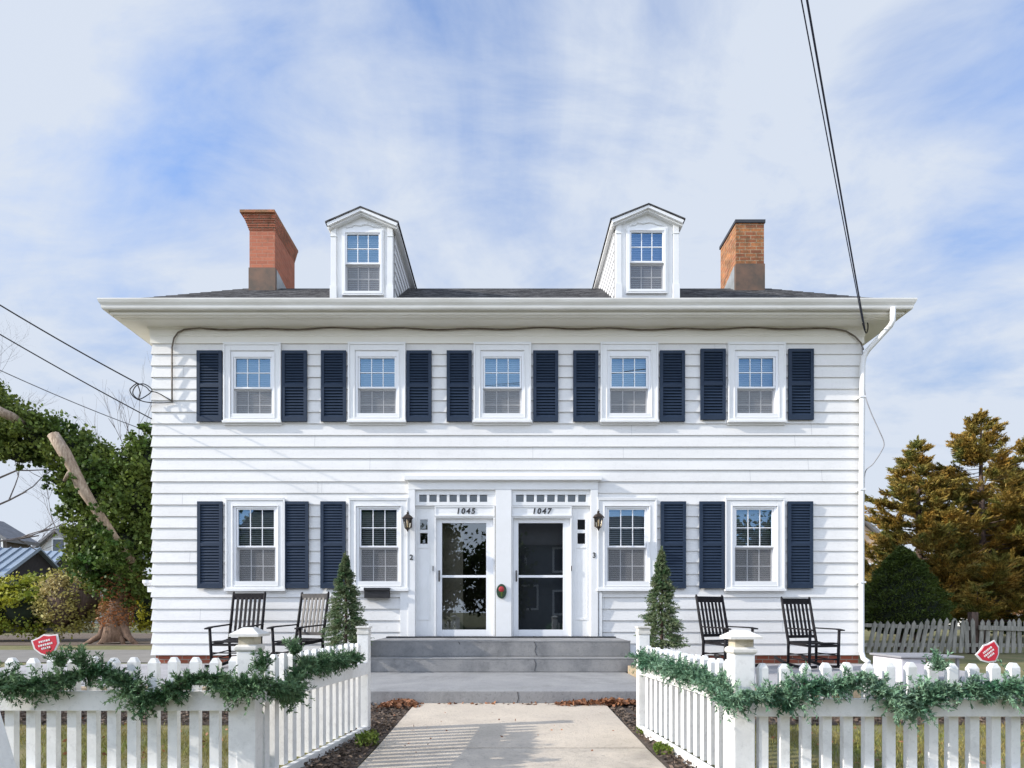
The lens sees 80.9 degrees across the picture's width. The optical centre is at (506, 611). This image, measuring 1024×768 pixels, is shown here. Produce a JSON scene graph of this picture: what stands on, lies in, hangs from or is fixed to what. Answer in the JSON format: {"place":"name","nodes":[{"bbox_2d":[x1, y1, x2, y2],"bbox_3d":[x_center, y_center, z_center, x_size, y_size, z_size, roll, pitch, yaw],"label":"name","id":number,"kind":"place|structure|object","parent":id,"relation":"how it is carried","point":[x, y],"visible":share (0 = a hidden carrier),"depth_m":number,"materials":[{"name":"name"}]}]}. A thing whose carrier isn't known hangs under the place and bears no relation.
{"place":"outdoors","nodes":[
{"label":"outdoors","id":0,"kind":"place"},
{"bbox_2d":[0,370,136,427],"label":"service wire","id":1,"kind":"object","parent":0,"point":[66,399],"visible":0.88,"depth_m":18.66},
{"bbox_2d":[0,650,155,661],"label":"side path","id":2,"kind":"structure","parent":0,"point":[120,655],"depth_m":12.96,"materials":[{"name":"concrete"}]},
{"bbox_2d":[0,664,227,685],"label":"patio","id":3,"kind":"structure","parent":0,"point":[164,670],"depth_m":9.39,"materials":[{"name":"concrete"}]},
{"bbox_2d":[204,591,271,667],"bbox_3d":[-4.369,0.281,9.766,0.663,1.182,1.011,0,6,8],"label":"rocking chair","id":4,"kind":"object","parent":3,"relation":"on","point":[242,597],"visible":0.51,"depth_m":9.99,"materials":[{"name":"black paint"}]},
{"bbox_2d":[267,591,329,653],"bbox_3d":[-3.336,0.281,9.725,0.663,1.182,1.011,0,5,24],"label":"rocking chair","id":5,"kind":"object","parent":3,"relation":"on","point":[323,597],"visible":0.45,"depth_m":9.90,"materials":[{"name":"black paint"}]},
{"bbox_2d":[319,551,373,646],"bbox_3d":[-2.397,-0.015,8.992,0.831,1.829,0.822,0,0,0],"label":"potted spruce","id":6,"kind":"object","parent":3,"relation":"on","point":[347,592],"visible":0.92,"depth_m":8.92,"materials":[{"name":"green plant"}]},
{"bbox_2d":[0,622,1023,767],"bbox_3d":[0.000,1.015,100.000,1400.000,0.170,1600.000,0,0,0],"label":"ground","id":7,"kind":"structure","parent":0,"point":[1005,658],"depth_m":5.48,"materials":[{"name":"green plant"}]},
{"bbox_2d":[0,713,16,767],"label":"gate board","id":8,"kind":"object","parent":7,"relation":"on","point":[7,760],"visible":1,"depth_m":2.65,"materials":[{"name":"white paint"}]},
{"bbox_2d":[0,521,39,547],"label":"house","id":9,"kind":"structure","parent":7,"relation":"on","point":[7,531],"depth_m":41.02,"materials":[{"name":"plastic"}]},
{"bbox_2d":[0,547,63,632],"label":"metal roof shed","id":10,"kind":"structure","parent":7,"relation":"on","point":[22,561],"depth_m":27.58,"materials":[{"name":"metal"}]},
{"bbox_2d":[31,634,59,655],"bbox_3d":[-3.540,0.659,4.604,0.215,0.982,0.027,0,0,0],"label":"yard sign","id":11,"kind":"object","parent":7,"relation":"on","point":[41,643],"visible":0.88,"depth_m":4.59,"materials":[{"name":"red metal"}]},
{"bbox_2d":[0,305,94,549],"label":"bare tree","id":12,"kind":"object","parent":7,"relation":"on","point":[28,535],"visible":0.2,"depth_m":26.56,"materials":[{"name":"brown plant"}]},
{"bbox_2d":[44,550,79,627],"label":"metal roof shed","id":13,"kind":"structure","parent":7,"relation":"on","point":[53,555],"depth_m":32.78,"materials":[{"name":"silver metal"}]},
{"bbox_2d":[0,633,152,644],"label":"leafy soil","id":14,"kind":"structure","parent":7,"relation":"on","point":[139,638],"depth_m":20.12,"materials":[{"name":"brown soil"}]},
{"bbox_2d":[0,570,62,640],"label":"bush","id":15,"kind":"object","parent":14,"relation":"on","point":[16,599],"visible":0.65,"depth_m":18.53,"materials":[{"name":"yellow plant"}]},
{"bbox_2d":[27,568,107,641],"bbox_3d":[-13.729,-0.367,18.845,2.593,2.632,2.208,0,0,0],"label":"bush","id":16,"kind":"object","parent":14,"relation":"on","point":[67,606],"visible":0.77,"depth_m":18.51,"materials":[{"name":"green plant"}]},
{"bbox_2d":[0,378,152,643],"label":"ivy tree","id":17,"kind":"object","parent":14,"relation":"on","point":[104,492],"visible":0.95,"depth_m":17.04,"materials":[{"name":"green plant"}]},
{"bbox_2d":[73,353,151,518],"bbox_3d":[-15.837,-4.316,24.090,7.707,10.872,2.707,0,0,26],"label":"bare tree","id":18,"kind":"object","parent":14,"relation":"on","point":[121,413],"visible":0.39,"depth_m":23.95,"materials":[{"name":"brown plant"}]},
{"bbox_2d":[128,571,152,632],"bbox_3d":[-11.506,-0.308,18.966,1.440,2.046,1.320,0,0,-41],"label":"bush","id":19,"kind":"object","parent":14,"relation":"on","point":[142,618],"visible":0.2,"depth_m":18.76,"materials":[{"name":"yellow plant"}]},
{"bbox_2d":[33,528,146,623],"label":"house","id":20,"kind":"structure","parent":7,"relation":"on","point":[52,541],"depth_m":47.98,"materials":[{"name":"grey"}]},
{"bbox_2d":[52,538,65,550],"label":"window","id":21,"kind":"structure","parent":20,"relation":"in","point":[54,540],"depth_m":47.98,"materials":[{"name":"plastic"}]},
{"bbox_2d":[64,686,204,689],"bbox_3d":[-5.180,0.987,7.080,6.028,0.225,0.140,0,0,0],"label":"block edging","id":22,"kind":"object","parent":7,"relation":"on","point":[85,688],"depth_m":7.01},
{"bbox_2d":[0,626,371,767],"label":"picket fence","id":23,"kind":"object","parent":7,"relation":"on","point":[273,736],"visible":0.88,"depth_m":3.56,"materials":[{"name":"white paint"}]},
{"bbox_2d":[0,635,365,721],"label":"garland","id":24,"kind":"object","parent":23,"relation":"attached to","point":[289,690],"visible":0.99,"depth_m":3.44,"materials":[{"name":"green plant"}]},
{"bbox_2d":[371,638,635,705],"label":"front steps","id":25,"kind":"structure","parent":7,"relation":"on","point":[487,670],"depth_m":8.95,"materials":[{"name":"concrete"}]},
{"bbox_2d":[97,203,917,663],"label":"house","id":26,"kind":"structure","parent":7,"relation":"on","point":[559,483],"depth_m":10.48,"materials":[{"name":"paint"}]},
{"bbox_2d":[0,334,151,418],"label":"service wire","id":27,"kind":"object","parent":26,"relation":"attached to","point":[73,376],"visible":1,"depth_m":9.85,"materials":[{"name":"rubber"}]},
{"bbox_2d":[129,383,172,402],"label":"cable loops","id":28,"kind":"object","parent":26,"relation":"attached to","point":[134,396],"visible":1,"depth_m":10.33,"materials":[{"name":"rubber"}]},
{"bbox_2d":[0,305,136,382],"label":"service wire","id":29,"kind":"object","parent":28,"relation":"attached to","point":[67,344],"visible":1,"depth_m":9.79,"materials":[{"name":"rubber"}]},
{"bbox_2d":[222,342,281,425],"bbox_3d":[-4.433,-3.975,10.499,1.025,1.429,0.191,0,0,0],"label":"window","id":30,"kind":"structure","parent":26,"relation":"in","point":[247,376],"depth_m":10.45,"materials":[{"name":"paint"}]},
{"bbox_2d":[224,498,286,592],"bbox_3d":[-4.378,-1.161,10.501,1.060,1.656,0.196,0,0,0],"label":"window","id":31,"kind":"structure","parent":26,"relation":"in","point":[235,565],"depth_m":10.45,"materials":[{"name":"paint"}]},
{"bbox_2d":[342,229,383,295],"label":"window","id":32,"kind":"structure","parent":26,"relation":"in","point":[357,260],"depth_m":10.15,"materials":[{"name":"paint"}]},
{"bbox_2d":[364,588,389,597],"bbox_3d":[-2.248,-0.331,10.402,0.448,0.179,0.133,0,0,0],"label":"mailbox","id":33,"kind":"object","parent":26,"relation":"attached to","point":[376,592],"visible":1,"depth_m":10.36,"materials":[{"name":"black paint"}]},
{"bbox_2d":[347,342,406,424],"bbox_3d":[-2.264,-3.980,10.499,1.025,1.429,0.191,0,0,0],"label":"window","id":34,"kind":"structure","parent":26,"relation":"in","point":[371,388],"depth_m":10.45,"materials":[{"name":"paint"}]},
{"bbox_2d":[348,498,408,592],"bbox_3d":[-2.236,-1.161,10.501,1.060,1.656,0.196,0,0,0],"label":"window","id":35,"kind":"structure","parent":26,"relation":"in","point":[360,565],"depth_m":10.45,"materials":[{"name":"paint"}]},
{"bbox_2d":[443,523,462,629],"bbox_3d":[-0.985,-0.639,10.962,0.365,2.153,0.045,0,0,0],"label":"inner door","id":36,"kind":"structure","parent":26,"relation":"in","point":[452,532],"depth_m":10.94,"materials":[{"name":"clear glass"}]},
{"bbox_2d":[436,519,492,635],"bbox_3d":[-0.745,-0.613,10.535,1.005,2.077,0.099,0,0,0],"label":"storm door","id":37,"kind":"structure","parent":26,"relation":"in","point":[489,522],"depth_m":10.55,"materials":[{"name":"metal"}]},
{"bbox_2d":[496,584,506,598],"bbox_3d":[-0.096,-0.360,10.406,0.176,0.255,0.040,0,0,0],"label":"oval plaque","id":38,"kind":"object","parent":26,"relation":"attached to","point":[501,591],"visible":1,"depth_m":10.40,"materials":[{"name":"green plant"}]},
{"bbox_2d":[473,342,531,424],"bbox_3d":[-0.081,-3.979,10.499,1.025,1.429,0.191,0,0,0],"label":"window","id":39,"kind":"structure","parent":26,"relation":"in","point":[496,387],"depth_m":10.45,"materials":[{"name":"paint"}]},
{"bbox_2d":[171,327,863,400],"bbox_3d":[0.184,-4.313,10.435,12.048,1.283,0.036,0,0,0],"label":"eave cable","id":40,"kind":"object","parent":26,"relation":"attached to","point":[848,332],"visible":1,"depth_m":10.42,"materials":[{"name":"grey rubber"}]},
{"bbox_2d":[518,523,562,629],"bbox_3d":[0.645,-0.662,10.899,1.072,2.200,0.062,0,0,0],"label":"inner door","id":41,"kind":"structure","parent":26,"relation":"in","point":[540,545],"depth_m":10.88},
{"bbox_2d":[513,519,569,635],"bbox_3d":[0.612,-0.613,10.535,1.005,2.077,0.099,0,0,0],"label":"storm door","id":42,"kind":"structure","parent":26,"relation":"in","point":[566,522],"depth_m":10.55,"materials":[{"name":"metal"}]},
{"bbox_2d":[597,498,656,592],"bbox_3d":[2.091,-1.161,10.501,1.060,1.656,0.196,0,0,0],"label":"window","id":43,"kind":"structure","parent":26,"relation":"in","point":[607,565],"depth_m":10.45,"materials":[{"name":"paint"}]},
{"bbox_2d":[600,342,658,424],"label":"window","id":44,"kind":"structure","parent":26,"relation":"in","point":[634,395],"depth_m":10.45,"materials":[{"name":"paint"}]},
{"bbox_2d":[626,227,667,293],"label":"window","id":45,"kind":"structure","parent":26,"relation":"in","point":[663,274],"depth_m":10.14,"materials":[{"name":"paint"}]},
{"bbox_2d":[724,498,785,592],"bbox_3d":[4.314,-1.161,10.501,1.060,1.656,0.196,0,0,0],"label":"window","id":46,"kind":"structure","parent":26,"relation":"in","point":[774,565],"depth_m":10.45,"materials":[{"name":"paint"}]},
{"bbox_2d":[727,342,786,424],"bbox_3d":[4.347,-3.981,10.499,1.025,1.429,0.191,0,0,0],"label":"window","id":47,"kind":"structure","parent":26,"relation":"in","point":[749,391],"depth_m":10.45,"materials":[{"name":"paint"}]},
{"bbox_2d":[801,0,862,321],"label":"service wire","id":48,"kind":"object","parent":26,"relation":"attached to","point":[828,146],"visible":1,"depth_m":7.20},
{"bbox_2d":[806,0,865,329],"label":"service wire","id":49,"kind":"object","parent":26,"relation":"attached to","point":[817,60],"visible":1,"depth_m":7.23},
{"bbox_2d":[861,345,884,499],"bbox_3d":[6.286,-3.285,10.306,0.340,2.687,0.082,0,0,32],"label":"loose cable","id":50,"kind":"object","parent":26,"relation":"attached to","point":[878,430],"visible":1,"depth_m":10.28,"materials":[{"name":"grey rubber"}]},
{"bbox_2d":[358,703,665,767],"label":"front walk","id":51,"kind":"structure","parent":7,"relation":"on","point":[472,737],"depth_m":5.06,"materials":[{"name":"concrete"}]},
{"bbox_2d":[438,701,548,704],"bbox_3d":[-0.094,1.036,6.776,1.387,0.062,0.162,0,0,0],"label":"leaf pile","id":52,"kind":"object","parent":51,"relation":"on","point":[489,703],"visible":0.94,"depth_m":6.77,"materials":[{"name":"brown plant"}]},
{"bbox_2d":[404,705,614,755],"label":"stray leaves","id":53,"kind":"object","parent":51,"relation":"on","point":[500,735],"visible":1,"depth_m":5.27,"materials":[{"name":"brown plant"}]},
{"bbox_2d":[555,697,635,706],"bbox_3d":[1.151,1.012,6.730,1.236,0.113,0.254,0,0,0],"label":"leaf pile","id":54,"kind":"object","parent":51,"relation":"on","point":[611,701],"visible":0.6,"depth_m":6.72,"materials":[{"name":"brown plant"}]},
{"bbox_2d":[0,702,1023,767],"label":"mulch bed","id":55,"kind":"object","parent":7,"relation":"on","point":[627,709],"depth_m":5.76,"materials":[{"name":"brown plant"}]},
{"bbox_2d":[354,729,378,746],"bbox_3d":[-1.134,1.026,4.848,0.203,0.122,0.373,0,0,0],"label":"weed","id":56,"kind":"object","parent":55,"relation":"on","point":[367,737],"visible":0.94,"depth_m":4.81,"materials":[{"name":"green plant"}]},
{"bbox_2d":[377,698,423,708],"bbox_3d":[-1.189,1.019,6.675,0.514,0.105,0.349,0,0,0],"label":"leaf pile","id":57,"kind":"object","parent":55,"relation":"on","point":[411,703],"visible":0.98,"depth_m":6.64,"materials":[{"name":"brown plant"}]},
{"bbox_2d":[4,707,1023,767],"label":"fallen leaves","id":58,"kind":"object","parent":55,"relation":"on","point":[104,753],"visible":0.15,"depth_m":4.87,"materials":[{"name":"brown plant"}]},
{"bbox_2d":[635,726,643,734],"bbox_3d":[1.192,1.050,5.302,0.121,0.072,0.197,0,0,0],"label":"weed","id":59,"kind":"object","parent":55,"relation":"on","point":[641,731],"visible":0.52,"depth_m":5.25,"materials":[{"name":"green plant"}]},
{"bbox_2d":[652,741,673,754],"bbox_3d":[1.200,1.043,4.600,0.158,0.086,0.292,0,0,0],"label":"weed","id":60,"kind":"object","parent":55,"relation":"on","point":[658,745],"visible":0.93,"depth_m":4.57,"materials":[{"name":"green plant"}]},
{"bbox_2d":[628,665,635,676],"bbox_3d":[1.860,0.944,7.950,0.140,0.312,1.887,0,0,0],"label":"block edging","id":61,"kind":"object","parent":7,"relation":"on","point":[631,671],"visible":0.05,"depth_m":8.63,"materials":[{"name":"beige stone"}]},
{"bbox_2d":[635,626,1023,767],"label":"picket fence","id":62,"kind":"object","parent":7,"relation":"on","point":[687,719],"visible":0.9,"depth_m":3.55,"materials":[{"name":"white paint"}]},
{"bbox_2d":[625,647,1023,732],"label":"garland","id":63,"kind":"object","parent":62,"relation":"attached to","point":[788,696],"visible":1,"depth_m":3.44,"materials":[{"name":"green plant"}]},
{"bbox_2d":[755,686,982,697],"bbox_3d":[4.500,0.987,7.080,4.988,0.226,0.140,0,0,0],"label":"block edging","id":64,"kind":"object","parent":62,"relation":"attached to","point":[856,695],"visible":0.01,"depth_m":7.01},
{"bbox_2d":[864,520,881,565],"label":"house","id":65,"kind":"structure","parent":7,"relation":"on","point":[868,526],"depth_m":40.00,"materials":[{"name":"plastic"}]},
{"bbox_2d":[864,545,960,649],"bbox_3d":[9.756,-0.334,14.836,2.385,2.668,2.360,0,0,0],"label":"yew","id":66,"kind":"object","parent":7,"relation":"on","point":[902,587],"visible":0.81,"depth_m":14.28,"materials":[{"name":"green plant"}]},
{"bbox_2d":[864,435,1023,641],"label":"conifer","id":67,"kind":"object","parent":7,"relation":"on","point":[888,538],"visible":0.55,"depth_m":18.29,"materials":[{"name":"green plant"}]},
{"bbox_2d":[864,612,1023,653],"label":"wooden fence","id":68,"kind":"object","parent":7,"relation":"on","point":[968,629],"visible":0.91,"depth_m":13.19,"materials":[{"name":"grey wood"}]},
{"bbox_2d":[864,559,1023,636],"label":"bush","id":69,"kind":"object","parent":7,"relation":"on","point":[992,624],"visible":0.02,"depth_m":18.99,"materials":[{"name":"green plant"}]},
{"bbox_2d":[888,408,1023,641],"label":"conifer","id":70,"kind":"object","parent":7,"relation":"on","point":[969,447],"visible":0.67,"depth_m":17.69,"materials":[{"name":"green plant"}]},
{"bbox_2d":[975,640,998,662],"bbox_3d":[3.685,0.682,4.604,0.193,0.936,0.027,0,0,0],"label":"yard sign","id":71,"kind":"object","parent":7,"relation":"on","point":[988,652],"visible":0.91,"depth_m":4.59,"materials":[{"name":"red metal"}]},
{"bbox_2d":[971,435,1023,615],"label":"conifer","id":72,"kind":"object","parent":7,"relation":"on","point":[1001,484],"visible":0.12,"depth_m":19.15,"materials":[{"name":"brown plant"}]},
{"bbox_2d":[0,0,1023,577],"label":"sky","id":73,"kind":"structure","parent":0,"point":[503,140],"materials":[{"name":"blue"}]},
{"bbox_2d":[755,664,1022,685],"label":"patio","id":74,"kind":"structure","parent":0,"point":[772,672],"depth_m":8.93,"materials":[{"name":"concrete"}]},
{"bbox_2d":[633,546,690,649],"bbox_3d":[2.248,-0.035,8.713,0.820,1.870,0.826,0,0,0],"label":"potted spruce","id":75,"kind":"object","parent":74,"relation":"on","point":[657,619],"visible":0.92,"depth_m":8.62,"materials":[{"name":"green plant"}]},
{"bbox_2d":[695,594,757,666],"bbox_3d":[3.489,0.301,9.643,0.643,1.146,0.981,0,3,-24],"label":"rocking chair","id":76,"kind":"object","parent":74,"relation":"on","point":[708,600],"visible":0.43,"depth_m":9.82,"materials":[{"name":"black paint"}]},
{"bbox_2d":[774,597,844,668],"bbox_3d":[4.818,0.320,9.544,0.623,1.111,0.950,0,3,-14],"label":"rocking chair","id":77,"kind":"object","parent":74,"relation":"on","point":[798,602],"visible":0.9,"depth_m":9.71,"materials":[{"name":"black paint"}]},
{"bbox_2d":[869,653,963,682],"bbox_3d":[5.372,0.729,7.900,0.808,0.343,0.660,0,0,0],"label":"side table","id":78,"kind":"object","parent":74,"relation":"on","point":[898,660],"visible":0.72,"depth_m":7.69,"materials":[{"name":"plastic"}]}
]}

